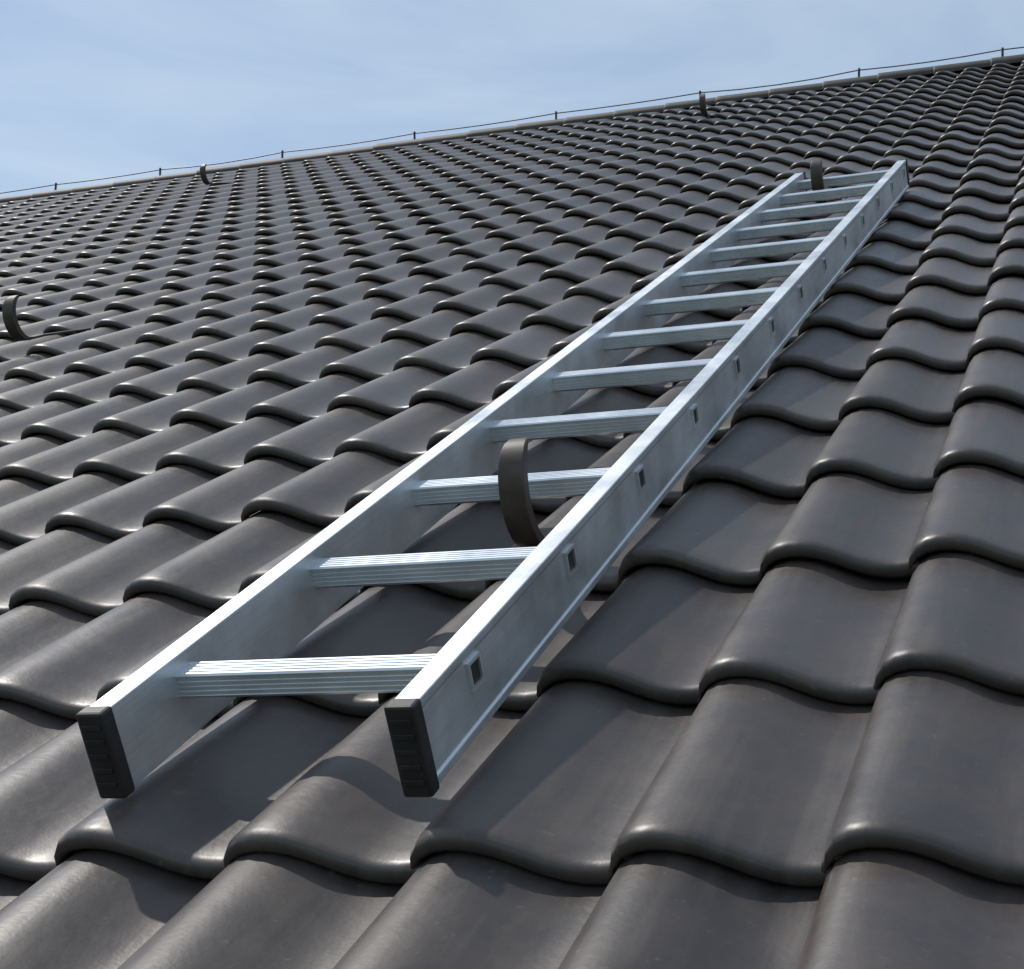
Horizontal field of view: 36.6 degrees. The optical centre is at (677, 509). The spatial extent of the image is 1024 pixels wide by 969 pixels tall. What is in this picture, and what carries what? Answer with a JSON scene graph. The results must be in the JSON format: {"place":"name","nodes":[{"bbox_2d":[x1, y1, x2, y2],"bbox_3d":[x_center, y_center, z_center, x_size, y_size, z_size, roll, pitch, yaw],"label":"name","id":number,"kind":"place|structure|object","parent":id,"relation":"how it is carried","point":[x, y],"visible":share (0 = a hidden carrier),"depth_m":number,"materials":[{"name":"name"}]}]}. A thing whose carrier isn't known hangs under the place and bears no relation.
{"place":"outdoors","nodes":[
{"label":"outdoors","id":0,"kind":"place"},
{"bbox_2d":[0,0,1023,196],"label":"sky","id":1,"kind":"structure","parent":0,"point":[90,89],"materials":[{"name":"blue"}]},
{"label":"walls","id":2,"kind":"object","parent":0,"visible":0},
{"bbox_2d":[630,70,1023,573],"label":"roof underlay","id":3,"kind":"object","parent":2,"relation":"on","point":[950,138],"depth_m":7.10,"materials":[{"name":"black"}]},
{"bbox_2d":[0,61,1023,968],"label":"roof tiles","id":4,"kind":"object","parent":3,"relation":"attached to","point":[710,735],"visible":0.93,"depth_m":1.94,"materials":[{"name":"ceramic"}]},
{"bbox_2d":[2,295,90,340],"bbox_3d":[-1.809,-0.512,4.391,0.034,0.119,0.336,-4,-12,16],"label":"roof hook","id":5,"kind":"object","parent":4,"relation":"attached to","point":[13,328],"visible":0.99,"depth_m":4.25,"materials":[{"name":"paint"}]},
{"bbox_2d":[200,164,231,184],"bbox_3d":[-2.948,-2.095,9.788,0.034,0.119,0.336,-4,-12,16],"label":"roof hook","id":6,"kind":"object","parent":4,"relation":"attached to","point":[204,178],"visible":0.95,"depth_m":9.64,"materials":[{"name":"paint"}]},
{"bbox_2d":[76,158,909,798],"bbox_3d":[0.074,-0.387,2.974,0.338,0.088,3.589,-3,19,17],"label":"aluminium ladder","id":7,"kind":"object","parent":4,"relation":"on","point":[150,716],"visible":0.99,"depth_m":1.81,"materials":[{"name":"silver metal"}]},
{"bbox_2d":[0,54,1023,202],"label":"ridge tiles","id":8,"kind":"object","parent":4,"relation":"on","point":[959,68],"visible":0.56,"depth_m":10.46,"materials":[{"name":"ceramic"}]},
{"bbox_2d":[0,47,1023,193],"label":"lightning conductor","id":9,"kind":"object","parent":8,"relation":"on","point":[414,133],"visible":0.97,"depth_m":10.63,"materials":[{"name":"metal"}]},
{"bbox_2d":[498,438,572,546],"bbox_3d":[-0.153,0.003,1.995,0.034,0.127,0.340,-4,-12,16],"label":"roof hook","id":10,"kind":"object","parent":4,"relation":"attached to","point":[524,529],"visible":0.77,"depth_m":1.84,"materials":[{"name":"paint"}]},
{"bbox_2d":[699,93,716,117],"bbox_3d":[0.185,-2.281,8.833,0.034,0.119,0.336,-4,-12,16],"label":"roof hook","id":11,"kind":"object","parent":4,"relation":"attached to","point":[703,108],"visible":0.96,"depth_m":8.69,"materials":[{"name":"paint"}]},
{"bbox_2d":[810,158,841,202],"bbox_3d":[0.451,-0.946,4.620,0.034,0.119,0.336,-4,-12,16],"label":"roof hook","id":12,"kind":"object","parent":4,"relation":"attached to","point":[816,174],"visible":0.66,"depth_m":4.47,"materials":[{"name":"paint"}]},
{"bbox_2d":[719,65,1020,111],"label":"roof slope","id":13,"kind":"structure","parent":2,"relation":"on","point":[948,75],"depth_m":9.83,"materials":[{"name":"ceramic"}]}
]}

